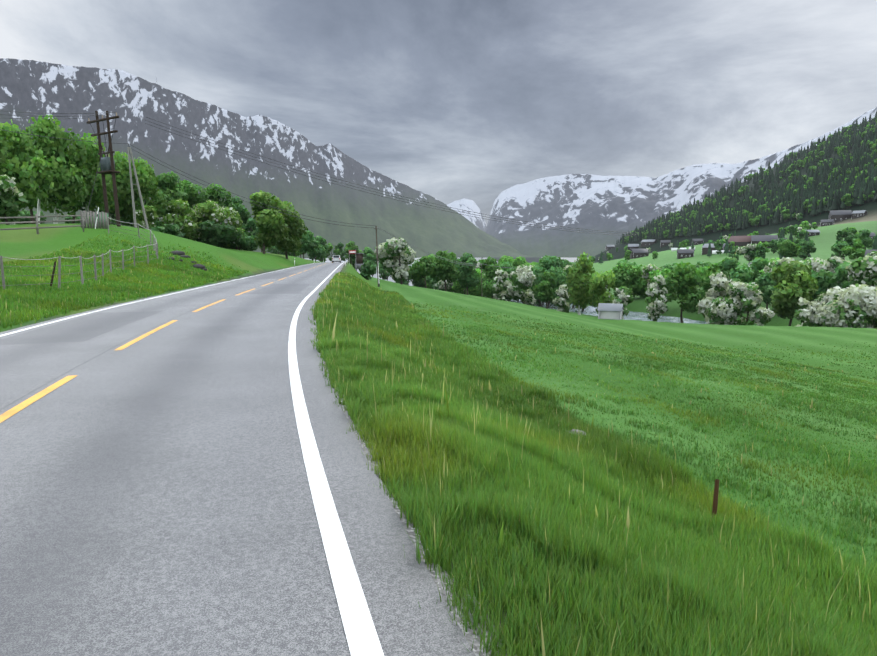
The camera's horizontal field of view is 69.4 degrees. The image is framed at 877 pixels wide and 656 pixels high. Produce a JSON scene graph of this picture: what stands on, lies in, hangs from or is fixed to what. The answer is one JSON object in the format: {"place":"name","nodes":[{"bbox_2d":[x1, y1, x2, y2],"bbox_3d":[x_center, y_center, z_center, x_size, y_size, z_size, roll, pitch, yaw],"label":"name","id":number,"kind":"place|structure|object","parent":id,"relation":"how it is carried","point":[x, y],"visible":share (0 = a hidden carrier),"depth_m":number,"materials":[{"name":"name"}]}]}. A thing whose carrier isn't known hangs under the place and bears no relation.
{"place":"outdoors","nodes":[
{"label":"outdoors","id":0,"kind":"place"},
{"bbox_2d":[95,207,108,228],"bbox_3d":[-27.077,-8.735,50.610,1.185,1.711,2.120,-2,7,-16],"label":"pole cabinet","id":1,"kind":"object","parent":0,"point":[101,217],"visible":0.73,"depth_m":50.75,"materials":[{"name":"grey metal"}]},
{"bbox_2d":[0,262,475,655],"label":"road","id":2,"kind":"structure","parent":0,"point":[156,499],"depth_m":4.25,"materials":[{"name":"grey asphalt"}]},
{"bbox_2d":[0,263,383,655],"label":"road markings","id":3,"kind":"object","parent":2,"relation":"on","point":[360,631],"visible":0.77,"depth_m":3.92,"materials":[{"name":"paint"}]},
{"bbox_2d":[332,255,340,262],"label":"car","id":4,"kind":"object","parent":2,"relation":"on","point":[336,258],"visible":1,"depth_m":136.19,"materials":[{"name":"paint"}]},
{"bbox_2d":[0,58,540,263],"bbox_3d":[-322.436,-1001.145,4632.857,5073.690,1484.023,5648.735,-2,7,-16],"label":"mountain","id":5,"kind":"structure","parent":0,"point":[36,88],"depth_m":4893.01,"materials":[{"name":"grey stone"}]},
{"bbox_2d":[0,122,876,655],"bbox_3d":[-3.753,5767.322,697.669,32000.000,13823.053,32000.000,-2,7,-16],"label":"ground","id":6,"kind":"structure","parent":0,"point":[776,332],"depth_m":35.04,"materials":[{"name":"green plant"}]},
{"bbox_2d":[0,211,107,233],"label":"rail fence","id":7,"kind":"object","parent":6,"relation":"on","point":[100,225],"visible":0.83,"depth_m":46.95,"materials":[{"name":"grey wood"}]},
{"bbox_2d":[0,217,157,289],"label":"wire fence","id":8,"kind":"object","parent":6,"relation":"on","point":[155,248],"visible":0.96,"depth_m":27.14,"materials":[{"name":"grey wood"}]},
{"bbox_2d":[87,111,120,226],"bbox_3d":[-27.921,-13.175,53.335,4.500,10.004,0.900,4,8,31],"label":"utility pole","id":9,"kind":"object","parent":6,"relation":"on","point":[107,164],"visible":1,"depth_m":52.98,"materials":[{"name":"brown wood"}]},
{"bbox_2d":[0,110,637,267],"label":"power lines","id":10,"kind":"object","parent":9,"relation":"attached to","point":[295,172],"visible":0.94,"depth_m":371.40,"materials":[{"name":"metal"}]},
{"bbox_2d":[0,231,248,329],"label":"bank grass","id":11,"kind":"structure","parent":6,"relation":"on","point":[63,295],"depth_m":28.56,"materials":[{"name":"green plant"}]},
{"bbox_2d":[126,144,148,228],"bbox_3d":[-27.861,-12.877,58.752,1.652,8.150,0.436,-3,7,-26],"label":"utility pole","id":12,"kind":"object","parent":6,"relation":"on","point":[139,191],"visible":0.92,"depth_m":58.62,"materials":[{"name":"grey wood"}]},
{"bbox_2d":[0,114,325,260],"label":"trees","id":13,"kind":"object","parent":6,"relation":"on","point":[39,171],"visible":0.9,"depth_m":91.90,"materials":[{"name":"green plant"}]},
{"bbox_2d":[167,251,207,270],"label":"bank boulders","id":14,"kind":"object","parent":6,"relation":"on","point":[182,254],"visible":0.52,"depth_m":43.63,"materials":[{"name":"grey stone"}]},
{"bbox_2d":[120,262,515,655],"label":"gravel edge","id":15,"kind":"object","parent":6,"relation":"on","point":[410,530],"visible":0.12,"depth_m":3.27,"materials":[{"name":"grey gravel"}]},
{"bbox_2d":[349,250,355,264],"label":"road sign","id":16,"kind":"object","parent":6,"relation":"on","point":[352,251],"visible":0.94,"depth_m":116.74,"materials":[{"name":"white metal"}]},
{"bbox_2d":[355,253,363,268],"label":"bus shelter","id":17,"kind":"object","parent":6,"relation":"on","point":[359,260],"visible":0.79,"depth_m":147.52,"materials":[{"name":"brown wood"}]},
{"bbox_2d":[374,226,379,286],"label":"utility pole","id":18,"kind":"object","parent":6,"relation":"on","point":[377,258],"visible":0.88,"depth_m":73.12,"materials":[{"name":"grey wood"}]},
{"bbox_2d":[308,272,560,403],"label":"verge grass","id":19,"kind":"structure","parent":6,"relation":"on","point":[350,304],"depth_m":15.65,"materials":[{"name":"green plant"}]},
{"bbox_2d":[260,111,876,285],"bbox_3d":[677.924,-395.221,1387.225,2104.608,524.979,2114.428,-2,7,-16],"label":"hillside trees","id":20,"kind":"object","parent":6,"relation":"on","point":[845,180],"visible":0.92,"depth_m":988.85,"materials":[{"name":"green plant"}]},
{"bbox_2d":[308,329,876,655],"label":"verge grass","id":21,"kind":"structure","parent":6,"relation":"on","point":[544,472],"depth_m":4.43,"materials":[{"name":"green plant"}]},
{"bbox_2d":[597,303,623,319],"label":"shed","id":22,"kind":"structure","parent":6,"relation":"on","point":[609,311],"depth_m":70.41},
{"bbox_2d":[360,237,876,328],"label":"trees","id":23,"kind":"object","parent":6,"relation":"on","point":[836,291],"visible":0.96,"depth_m":107.52,"materials":[{"name":"green plant"}]},
{"bbox_2d":[712,479,719,518],"bbox_3d":[2.558,1.658,5.863,0.056,0.521,0.044,-2,7,-16],"label":"wooden post","id":24,"kind":"object","parent":6,"relation":"on","point":[715,497],"visible":0.67,"depth_m":5.84,"materials":[{"name":"wood"}]},
{"bbox_2d":[605,210,876,266],"bbox_3d":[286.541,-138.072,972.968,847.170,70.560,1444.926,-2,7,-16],"label":"farm buildings","id":25,"kind":"structure","parent":6,"relation":"on","point":[835,216],"depth_m":649.82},
{"bbox_2d":[0,0,876,285],"label":"sky","id":26,"kind":"structure","parent":0,"point":[449,101],"materials":[{"name":"grey"}]},
{"bbox_2d":[447,198,486,231],"bbox_3d":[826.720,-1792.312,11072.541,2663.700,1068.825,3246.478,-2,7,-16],"label":"mountain","id":27,"kind":"structure","parent":0,"point":[467,205],"depth_m":11424.72,"materials":[{"name":"white snow"}]},
{"bbox_2d":[505,299,731,324],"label":"river water","id":28,"kind":"structure","parent":0,"point":[591,310],"depth_m":142.03,"materials":[{"name":"grey liquid"}]},
{"bbox_2d":[481,107,876,258],"bbox_3d":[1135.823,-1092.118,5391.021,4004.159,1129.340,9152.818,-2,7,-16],"label":"mountain","id":29,"kind":"structure","parent":0,"point":[605,204],"depth_m":6623.22,"materials":[{"name":"white snow"}]}
]}

